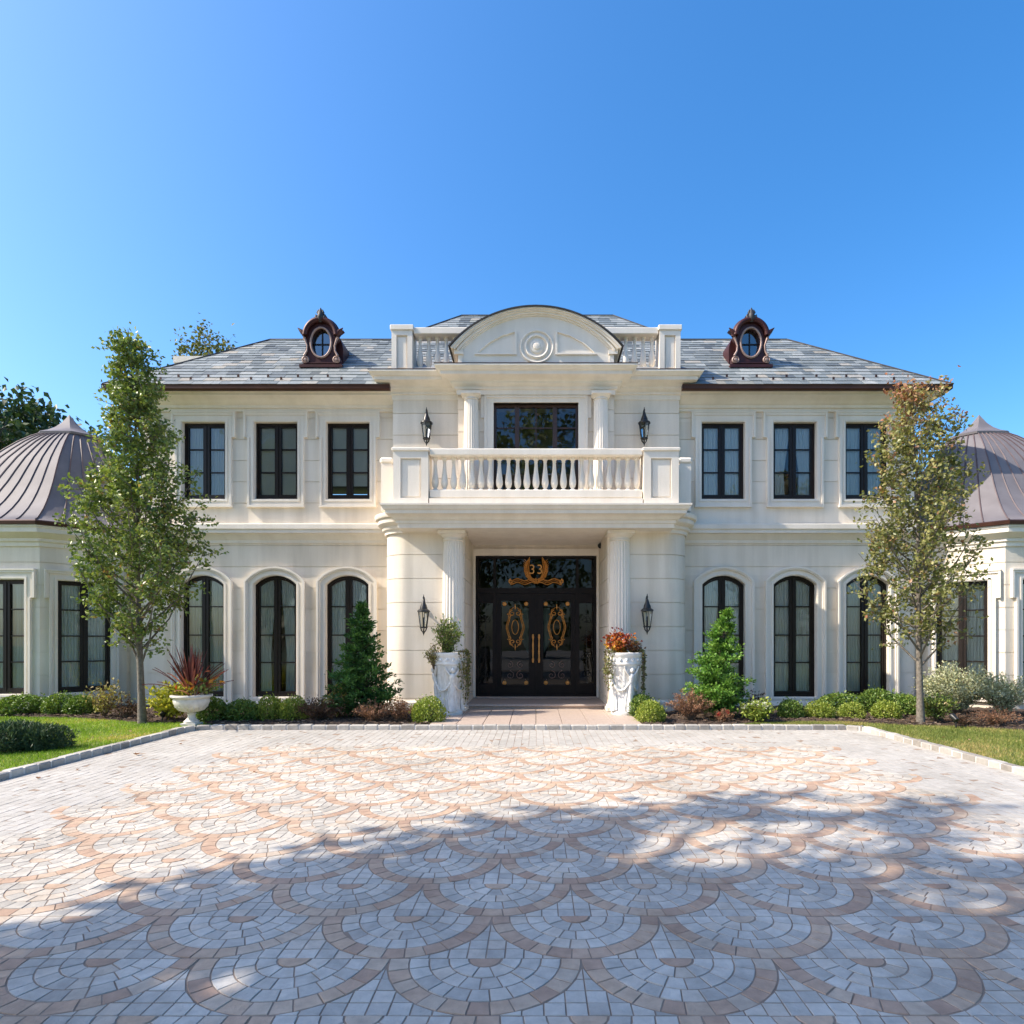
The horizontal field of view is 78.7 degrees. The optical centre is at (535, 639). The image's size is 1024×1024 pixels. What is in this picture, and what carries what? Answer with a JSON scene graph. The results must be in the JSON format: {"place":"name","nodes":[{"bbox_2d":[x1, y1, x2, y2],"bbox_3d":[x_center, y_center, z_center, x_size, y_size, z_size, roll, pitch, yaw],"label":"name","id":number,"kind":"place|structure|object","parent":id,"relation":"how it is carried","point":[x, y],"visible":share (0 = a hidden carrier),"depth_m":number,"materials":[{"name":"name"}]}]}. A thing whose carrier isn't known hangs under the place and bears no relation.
{"place":"outdoors","nodes":[
{"label":"outdoors","id":0,"kind":"place"},
{"bbox_2d":[0,730,1023,1023],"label":"driveway","id":1,"kind":"structure","parent":0,"point":[492,876],"depth_m":4.14,"materials":[{"name":"stone"}]},
{"bbox_2d":[0,724,1023,780],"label":"kerb","id":2,"kind":"structure","parent":1,"relation":"on","point":[100,750],"depth_m":11.12,"materials":[{"name":"grey stone"}]},
{"bbox_2d":[0,683,1023,770],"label":"lawn","id":3,"kind":"structure","parent":0,"point":[284,689],"depth_m":9.94,"materials":[{"name":"plant"}]},
{"bbox_2d":[0,718,45,753],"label":"juniper","id":4,"kind":"object","parent":3,"relation":"on","point":[9,729],"visible":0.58,"depth_m":8.60,"materials":[{"name":"green plant"}]},
{"bbox_2d":[5,722,79,752],"bbox_3d":[-7.028,1.379,8.859,0.819,0.470,0.708,0,0,-13],"label":"juniper","id":5,"kind":"object","parent":3,"relation":"on","point":[52,738],"visible":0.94,"depth_m":8.75,"materials":[{"name":"green plant"}]},
{"bbox_2d":[0,716,212,770],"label":"grass","id":6,"kind":"structure","parent":3,"relation":"on","point":[90,733],"depth_m":10.37,"materials":[{"name":"green plant"}]},
{"bbox_2d":[159,710,167,719],"bbox_3d":[-7.035,1.445,11.785,0.110,0.289,0.180,0,0,0],"label":"garden light","id":7,"kind":"object","parent":3,"relation":"on","point":[162,714],"visible":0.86,"depth_m":11.74,"materials":[{"name":"black metal"}]},
{"bbox_2d":[169,693,212,725],"bbox_3d":[-6.269,1.272,11.360,0.700,0.565,0.700,0,0,0],"label":"bowl urn","id":8,"kind":"object","parent":3,"relation":"on","point":[191,706],"visible":0.96,"depth_m":11.18,"materials":[{"name":"stone"}]},
{"bbox_2d":[159,681,198,695],"bbox_3d":[-6.414,0.898,11.387,0.755,0.349,0.700,0,0,0],"label":"coleus","id":9,"kind":"object","parent":8,"relation":"in","point":[179,687],"visible":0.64,"depth_m":11.23,"materials":[{"name":"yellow plant"}]},
{"bbox_2d":[142,646,233,695],"bbox_3d":[-6.333,0.563,11.409,1.470,0.996,1.398,0,0,-35],"label":"cordyline","id":10,"kind":"object","parent":8,"relation":"in","point":[193,669],"visible":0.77,"depth_m":11.30,"materials":[{"name":"red plant"}]},
{"bbox_2d":[175,670,224,695],"bbox_3d":[-6.053,0.789,11.200,0.676,0.513,0.587,0,0,19],"label":"coleus","id":11,"kind":"object","parent":8,"relation":"in","point":[201,679],"visible":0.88,"depth_m":11.17,"materials":[{"name":"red plant"}]},
{"bbox_2d":[189,677,222,694],"bbox_3d":[-5.975,0.869,11.368,0.486,0.389,0.476,0,0,0],"label":"coleus","id":12,"kind":"object","parent":8,"relation":"in","point":[201,686],"visible":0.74,"depth_m":11.32,"materials":[{"name":"green plant"}]},
{"bbox_2d":[0,704,433,724],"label":"flower bed","id":13,"kind":"object","parent":3,"relation":"on","point":[341,721],"visible":0.16,"depth_m":11.85,"materials":[{"name":"brown soil"}]},
{"bbox_2d":[0,692,45,715],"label":"boxwood","id":14,"kind":"object","parent":13,"relation":"on","point":[9,705],"visible":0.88,"depth_m":12.81,"materials":[{"name":"green plant"}]},
{"bbox_2d":[37,690,73,714],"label":"boxwood","id":15,"kind":"object","parent":13,"relation":"on","point":[48,705],"visible":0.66,"depth_m":12.79,"materials":[{"name":"green plant"}]},
{"bbox_2d":[57,691,97,714],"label":"boxwood","id":16,"kind":"object","parent":13,"relation":"on","point":[82,705],"visible":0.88,"depth_m":12.74,"materials":[{"name":"green plant"}]},
{"bbox_2d":[79,677,130,716],"bbox_3d":[-8.540,1.150,12.392,0.862,0.829,0.873,0,0,0],"label":"perennial","id":17,"kind":"object","parent":13,"relation":"on","point":[103,702],"visible":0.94,"depth_m":12.34,"materials":[{"name":"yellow plant"}]},
{"bbox_2d":[107,694,136,717],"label":"perennial","id":18,"kind":"object","parent":13,"relation":"on","point":[126,710],"visible":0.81,"depth_m":12.28,"materials":[{"name":"brown plant"}]},
{"bbox_2d":[52,321,228,723],"bbox_3d":[-7.303,-2.082,11.602,2.882,7.684,2.326,0,0,0],"label":"pear tree","id":19,"kind":"object","parent":13,"relation":"on","point":[134,400],"visible":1,"depth_m":11.37,"materials":[{"name":"green plant"}]},
{"bbox_2d":[133,680,184,719],"bbox_3d":[-6.987,1.164,11.901,1.058,0.816,0.921,0,0,0],"label":"coleus","id":20,"kind":"object","parent":13,"relation":"on","point":[165,703],"visible":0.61,"depth_m":11.76,"materials":[{"name":"yellow plant"}]},
{"bbox_2d":[196,694,228,721],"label":"boxwood","id":21,"kind":"object","parent":13,"relation":"on","point":[214,706],"visible":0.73,"depth_m":11.75,"materials":[{"name":"green plant"}]},
{"bbox_2d":[220,696,263,721],"bbox_3d":[-5.623,1.326,11.988,0.797,0.522,0.810,0,0,-2],"label":"boxwood","id":22,"kind":"object","parent":13,"relation":"on","point":[239,707],"visible":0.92,"depth_m":11.79,"materials":[{"name":"green plant"}]},
{"bbox_2d":[253,692,285,720],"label":"boxwood","id":23,"kind":"object","parent":13,"relation":"on","point":[273,706],"visible":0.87,"depth_m":11.92,"materials":[{"name":"green plant"}]},
{"bbox_2d":[277,692,309,720],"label":"boxwood","id":24,"kind":"object","parent":13,"relation":"on","point":[289,710],"visible":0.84,"depth_m":11.90,"materials":[{"name":"green plant"}]},
{"bbox_2d":[294,695,345,719],"bbox_3d":[-4.125,1.291,11.887,0.879,0.550,0.753,0,0,-34],"label":"barberry","id":25,"kind":"object","parent":13,"relation":"on","point":[317,712],"visible":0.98,"depth_m":11.79,"materials":[{"name":"red plant"}]},
{"bbox_2d":[317,683,352,716],"bbox_3d":[-3.950,1.168,12.322,0.713,0.792,0.651,0,0,0],"label":"perennial","id":26,"kind":"object","parent":13,"relation":"on","point":[328,699],"visible":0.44,"depth_m":12.21,"materials":[{"name":"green plant"}]},
{"bbox_2d":[318,600,404,717],"bbox_3d":[-3.427,0.379,12.267,1.629,2.382,1.560,0,0,24],"label":"conifer","id":27,"kind":"object","parent":13,"relation":"on","point":[364,661],"visible":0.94,"depth_m":12.19,"materials":[{"name":"green plant"}]},
{"bbox_2d":[351,697,392,720],"bbox_3d":[-3.056,1.322,11.711,0.750,0.487,0.655,0,0,0],"label":"spirea","id":28,"kind":"object","parent":13,"relation":"on","point":[372,715],"visible":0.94,"depth_m":11.65,"materials":[{"name":"orange plant"}]},
{"bbox_2d":[382,696,412,720],"bbox_3d":[-2.591,1.303,11.758,0.663,0.525,0.558,0,0,0],"label":"spirea","id":29,"kind":"object","parent":13,"relation":"on","point":[398,713],"visible":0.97,"depth_m":11.70,"materials":[{"name":"orange plant"}]},
{"bbox_2d":[409,694,449,723],"bbox_3d":[-1.997,1.285,11.727,0.784,0.604,0.666,0,0,-4],"label":"boxwood","id":30,"kind":"object","parent":13,"relation":"on","point":[420,712],"visible":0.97,"depth_m":11.62,"materials":[{"name":"green plant"}]},
{"bbox_2d":[0,305,1023,710],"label":"mansion","id":31,"kind":"structure","parent":3,"relation":"on","point":[514,493],"depth_m":14.54,"materials":[{"name":"stone"}]},
{"bbox_2d":[0,568,36,702],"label":"tower window","id":32,"kind":"structure","parent":31,"relation":"in","point":[18,586],"depth_m":13.81,"materials":[{"name":"glass"}]},
{"bbox_2d":[44,569,123,699],"bbox_3d":[-10.379,-0.092,14.339,1.480,2.945,0.293,0,0,-45],"label":"tower window","id":33,"kind":"structure","parent":31,"relation":"in","point":[78,659],"depth_m":14.30,"materials":[{"name":"black glass"}]},
{"bbox_2d":[171,566,232,705],"bbox_3d":[-7.787,-0.088,14.654,1.410,3.247,0.308,0,0,0],"label":"window","id":34,"kind":"structure","parent":31,"relation":"in","point":[208,625],"depth_m":14.69,"materials":[{"name":"black glass"}]},
{"bbox_2d":[170,411,235,507],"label":"window","id":35,"kind":"structure","parent":31,"relation":"in","point":[207,447],"depth_m":14.68,"materials":[{"name":"white metal"}]},
{"bbox_2d":[243,566,304,703],"bbox_3d":[-6.093,-0.088,14.658,1.410,3.247,0.316,0,0,0],"label":"window","id":36,"kind":"structure","parent":31,"relation":"in","point":[265,589],"depth_m":14.68,"materials":[{"name":"black glass"}]},
{"bbox_2d":[243,411,307,507],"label":"window","id":37,"kind":"structure","parent":31,"relation":"in","point":[275,439],"depth_m":14.68,"materials":[{"name":"white metal"}]},
{"bbox_2d":[316,566,376,703],"bbox_3d":[-4.408,-0.088,14.654,1.410,3.247,0.308,0,0,0],"label":"window","id":38,"kind":"structure","parent":31,"relation":"in","point":[338,590],"depth_m":14.68,"materials":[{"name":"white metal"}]},
{"bbox_2d":[315,411,379,507],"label":"window","id":39,"kind":"structure","parent":31,"relation":"in","point":[347,439],"depth_m":14.68,"materials":[{"name":"white metal"}]},
{"bbox_2d":[417,594,429,635],"bbox_3d":[-2.406,-0.535,13.415,0.280,0.880,0.380,0,0,0],"label":"wall lantern","id":40,"kind":"object","parent":31,"relation":"attached to","point":[423,608],"depth_m":13.32,"materials":[{"name":"black metal"}]},
{"bbox_2d":[420,407,432,445],"bbox_3d":[-2.467,-4.810,14.115,0.280,0.880,0.380,0,0,0],"label":"wall lantern","id":41,"kind":"object","parent":31,"relation":"attached to","point":[426,422],"depth_m":14.03,"materials":[{"name":"black metal"}]},
{"bbox_2d":[497,594,535,694],"bbox_3d":[-0.492,0.115,15.607,0.976,2.540,0.334,0,0,0],"label":"door leaf","id":42,"kind":"structure","parent":31,"relation":"in","point":[504,689],"depth_m":15.55,"materials":[{"name":"black glass"}]},
{"bbox_2d":[481,395,590,489],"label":"balcony window","id":43,"kind":"structure","parent":31,"relation":"in","point":[516,430],"depth_m":14.22,"materials":[{"name":"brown wood"}]},
{"bbox_2d":[536,594,574,694],"bbox_3d":[0.492,0.115,15.607,0.976,2.540,0.334,0,0,0],"label":"door leaf","id":44,"kind":"structure","parent":31,"relation":"in","point":[541,689],"depth_m":15.55,"materials":[{"name":"black glass"}]},
{"bbox_2d":[638,407,649,445],"bbox_3d":[2.440,-4.810,14.115,0.280,0.880,0.380,0,0,0],"label":"wall lantern","id":45,"kind":"object","parent":31,"relation":"attached to","point":[643,422],"depth_m":14.03,"materials":[{"name":"black metal"}]},
{"bbox_2d":[641,594,653,633],"bbox_3d":[2.381,-0.553,13.415,0.280,0.880,0.380,0,0,0],"label":"wall lantern","id":46,"kind":"object","parent":31,"relation":"attached to","point":[647,607],"depth_m":13.32,"materials":[{"name":"black metal"}]},
{"bbox_2d":[691,411,755,507],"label":"window","id":47,"kind":"structure","parent":31,"relation":"in","point":[723,439],"depth_m":14.68,"materials":[{"name":"white metal"}]},
{"bbox_2d":[694,566,754,705],"bbox_3d":[4.380,-0.088,14.658,1.410,3.247,0.316,0,0,0],"label":"window","id":48,"kind":"structure","parent":31,"relation":"in","point":[724,586],"depth_m":14.60,"materials":[{"name":"white metal"}]},
{"bbox_2d":[763,411,827,507],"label":"window","id":49,"kind":"structure","parent":31,"relation":"in","point":[804,433],"depth_m":14.67,"materials":[{"name":"white metal"}]},
{"bbox_2d":[765,566,826,705],"bbox_3d":[6.046,-0.088,14.654,1.410,3.247,0.308,0,0,0],"label":"window","id":50,"kind":"structure","parent":31,"relation":"in","point":[795,596],"depth_m":14.68,"materials":[{"name":"brown metal"}]},
{"bbox_2d":[835,411,899,507],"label":"window","id":51,"kind":"structure","parent":31,"relation":"in","point":[851,427],"depth_m":14.69,"materials":[{"name":"white metal"}]},
{"bbox_2d":[837,566,898,697],"bbox_3d":[7.740,-0.088,14.654,1.410,3.247,0.308,0,0,0],"label":"window","id":52,"kind":"structure","parent":31,"relation":"in","point":[859,666],"depth_m":14.69,"materials":[{"name":"glass"}]},
{"bbox_2d":[924,569,1000,701],"bbox_3d":[9.789,-0.092,14.339,1.480,2.945,0.293,0,0,45],"label":"tower window","id":53,"kind":"structure","parent":31,"relation":"in","point":[981,649],"depth_m":14.28,"materials":[{"name":"glass"}]},
{"bbox_2d":[1010,568,1023,702],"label":"tower window","id":54,"kind":"structure","parent":31,"relation":"in","point":[1016,574],"depth_m":13.67,"materials":[{"name":"white metal"}]},
{"bbox_2d":[634,706,1023,729],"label":"flower bed","id":55,"kind":"object","parent":3,"relation":"on","point":[744,720],"visible":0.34,"depth_m":11.85,"materials":[{"name":"brown soil"}]},
{"bbox_2d":[1,710,1023,727],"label":"bark mulch","id":56,"kind":"object","parent":55,"relation":"on","point":[119,716],"visible":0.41,"depth_m":11.94,"materials":[{"name":"brown wood"}]},
{"bbox_2d":[628,690,655,716],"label":"boxwood","id":57,"kind":"object","parent":55,"relation":"on","point":[640,698],"visible":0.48,"depth_m":12.52,"materials":[{"name":"green plant"}]},
{"bbox_2d":[633,697,666,722],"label":"boxwood","id":58,"kind":"object","parent":55,"relation":"on","point":[649,707],"visible":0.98,"depth_m":11.62,"materials":[{"name":"green plant"}]},
{"bbox_2d":[663,687,715,719],"bbox_3d":[2.930,1.230,11.930,0.876,0.670,0.832,0,0,-23],"label":"spirea","id":59,"kind":"object","parent":55,"relation":"on","point":[688,710],"visible":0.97,"depth_m":11.87,"materials":[{"name":"orange plant"}]},
{"bbox_2d":[680,607,756,718],"bbox_3d":[3.585,0.454,12.375,1.518,2.232,1.499,0,0,20],"label":"conifer","id":60,"kind":"object","parent":55,"relation":"on","point":[719,686],"visible":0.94,"depth_m":12.18,"materials":[{"name":"green plant"}]},
{"bbox_2d":[714,708,734,721],"bbox_3d":[3.512,1.411,11.657,0.406,0.309,0.339,0,0,0],"label":"spirea","id":61,"kind":"object","parent":55,"relation":"on","point":[722,717],"visible":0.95,"depth_m":11.63,"materials":[{"name":"red plant"}]},
{"bbox_2d":[741,690,763,704],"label":"perennial","id":62,"kind":"object","parent":55,"relation":"on","point":[758,698],"visible":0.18,"depth_m":12.60,"materials":[{"name":"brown plant"}]},
{"bbox_2d":[737,695,777,721],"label":"hydrangea","id":63,"kind":"object","parent":55,"relation":"on","point":[756,710],"visible":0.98,"depth_m":11.65,"materials":[{"name":"green plant"}]},
{"bbox_2d":[777,696,806,717],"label":"boxwood","id":64,"kind":"object","parent":55,"relation":"on","point":[785,707],"visible":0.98,"depth_m":12.17,"materials":[{"name":"green plant"}]},
{"bbox_2d":[803,698,838,717],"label":"boxwood","id":65,"kind":"object","parent":55,"relation":"on","point":[826,710],"visible":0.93,"depth_m":12.19,"materials":[{"name":"green plant"}]},
{"bbox_2d":[817,690,867,712],"bbox_3d":[6.522,1.326,13.379,1.107,0.520,1.050,0,0,-33],"label":"boxwood","id":66,"kind":"object","parent":55,"relation":"on","point":[834,700],"visible":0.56,"depth_m":13.26,"materials":[{"name":"green plant"}]},
{"bbox_2d":[836,699,868,718],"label":"boxwood","id":67,"kind":"object","parent":55,"relation":"on","point":[853,709],"visible":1,"depth_m":12.25,"materials":[{"name":"green plant"}]},
{"bbox_2d":[857,685,894,711],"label":"boxwood","id":68,"kind":"object","parent":55,"relation":"on","point":[872,695],"visible":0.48,"depth_m":13.23,"materials":[{"name":"green plant"}]},
{"bbox_2d":[868,697,905,718],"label":"boxwood","id":69,"kind":"object","parent":55,"relation":"on","point":[878,709],"visible":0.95,"depth_m":12.23,"materials":[{"name":"green plant"}]},
{"bbox_2d":[882,691,915,714],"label":"boxwood","id":70,"kind":"object","parent":55,"relation":"on","point":[902,700],"visible":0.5,"depth_m":12.84,"materials":[{"name":"green plant"}]},
{"bbox_2d":[847,365,993,723],"bbox_3d":[7.076,-1.594,11.522,2.490,6.708,2.293,0,0,-40],"label":"pear tree","id":71,"kind":"object","parent":55,"relation":"on","point":[888,536],"visible":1,"depth_m":11.28,"materials":[{"name":"green plant"}]},
{"bbox_2d":[906,690,960,721],"bbox_3d":[7.507,1.240,11.697,0.871,0.648,0.757,0,0,0],"label":"leafy shrub","id":72,"kind":"object","parent":55,"relation":"on","point":[934,710],"visible":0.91,"depth_m":11.56,"materials":[{"name":"green plant"}]},
{"bbox_2d":[908,660,1009,713],"bbox_3d":[8.715,0.990,12.897,1.874,1.149,1.570,0,0,0],"label":"silver bush","id":73,"kind":"object","parent":55,"relation":"on","point":[961,689],"visible":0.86,"depth_m":12.70,"materials":[{"name":"green plant"}]},
{"bbox_2d":[941,712,983,724],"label":"ground cover","id":74,"kind":"object","parent":55,"relation":"on","point":[963,720],"visible":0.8,"depth_m":11.17,"materials":[{"name":"brown plant"}]},
{"bbox_2d":[971,668,1023,714],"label":"silver bush","id":75,"kind":"object","parent":55,"relation":"on","point":[1007,700],"visible":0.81,"depth_m":12.52,"materials":[{"name":"green plant"}]},
{"bbox_2d":[972,705,1023,725],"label":"ground cover","id":76,"kind":"object","parent":55,"relation":"on","point":[997,718],"visible":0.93,"depth_m":11.15,"materials":[{"name":"orange plant"}]},
{"bbox_2d":[742,720,1023,765],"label":"grass","id":77,"kind":"structure","parent":3,"relation":"on","point":[985,736],"depth_m":10.04,"materials":[{"name":"green plant"}]},
{"bbox_2d":[949,713,959,727],"bbox_3d":[7.403,1.445,11.035,0.110,0.289,0.180,0,0,0],"label":"garden light","id":78,"kind":"object","parent":3,"relation":"on","point":[954,717],"visible":0.9,"depth_m":11.00,"materials":[{"name":"black metal"}]},
{"bbox_2d":[0,0,1023,496],"label":"sky","id":79,"kind":"structure","parent":0,"point":[848,175],"materials":[{"name":"blue"}]},
{"bbox_2d":[429,709,640,724],"bbox_3d":[0.000,1.611,12.550,3.854,0.179,2.574,0,0,0],"label":"apron","id":80,"kind":"object","parent":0,"point":[536,716],"visible":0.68,"depth_m":12.26,"materials":[{"name":"pink stone"}]},
{"bbox_2d":[431,652,465,714],"bbox_3d":[-1.789,0.890,12.860,0.735,1.270,0.735,0,0,0],"label":"planter","id":81,"kind":"object","parent":80,"relation":"on","point":[447,685],"visible":0.71,"depth_m":12.61,"materials":[{"name":"white stone"}]},
{"bbox_2d":[422,643,444,668],"bbox_3d":[-2.086,0.324,12.644,0.468,0.549,0.392,0,0,0],"label":"flower cluster","id":82,"kind":"object","parent":81,"relation":"in","point":[431,654],"visible":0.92,"depth_m":12.61,"materials":[{"name":"white plant"}]},
{"bbox_2d":[431,613,465,652],"bbox_3d":[-1.809,-0.112,12.866,0.748,0.900,0.699,0,0,0],"label":"leafy shrub","id":83,"kind":"object","parent":81,"relation":"on","point":[448,636],"visible":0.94,"depth_m":12.79,"materials":[{"name":"green plant"}]},
{"bbox_2d":[456,648,471,704],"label":"trailing ivy","id":84,"kind":"object","parent":81,"relation":"attached to","point":[467,668],"visible":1,"depth_m":12.70,"materials":[{"name":"green plant"}]},
{"bbox_2d":[607,652,641,714],"bbox_3d":[1.822,0.890,12.860,0.735,1.270,0.735,0,0,0],"label":"planter","id":85,"kind":"object","parent":80,"relation":"on","point":[626,669],"visible":0.85,"depth_m":12.61,"materials":[{"name":"white stone"}]},
{"bbox_2d":[602,649,616,691],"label":"trailing ivy","id":86,"kind":"object","parent":85,"relation":"attached to","point":[606,668],"visible":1,"depth_m":12.66,"materials":[{"name":"green plant"}]},
{"bbox_2d":[600,627,642,652],"bbox_3d":[1.716,0.033,12.851,0.776,0.633,0.674,0,0,-27],"label":"coleus","id":87,"kind":"object","parent":85,"relation":"on","point":[616,643],"visible":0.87,"depth_m":12.76,"materials":[{"name":"orange plant"}]},
{"bbox_2d":[624,638,645,653],"bbox_3d":[1.992,0.144,12.806,0.427,0.372,0.433,0,0,-11],"label":"coleus","id":88,"kind":"object","parent":85,"relation":"on","point":[634,648],"visible":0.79,"depth_m":12.73,"materials":[{"name":"brown plant"}]},
{"bbox_2d":[635,649,646,692],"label":"trailing ivy","id":89,"kind":"object","parent":85,"relation":"attached to","point":[644,674],"visible":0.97,"depth_m":12.74,"materials":[{"name":"green plant"}]},
{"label":"ground","id":90,"kind":"structure","parent":0,"visible":0},
{"bbox_2d":[0,377,115,449],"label":"tree","id":91,"kind":"object","parent":90,"relation":"on","point":[30,414],"visible":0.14,"depth_m":26.13,"materials":[{"name":"green plant"}]},
{"bbox_2d":[169,313,237,364],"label":"tree","id":92,"kind":"object","parent":90,"relation":"on","point":[199,346],"visible":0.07,"depth_m":44.55,"materials":[{"name":"green plant"}]}
]}

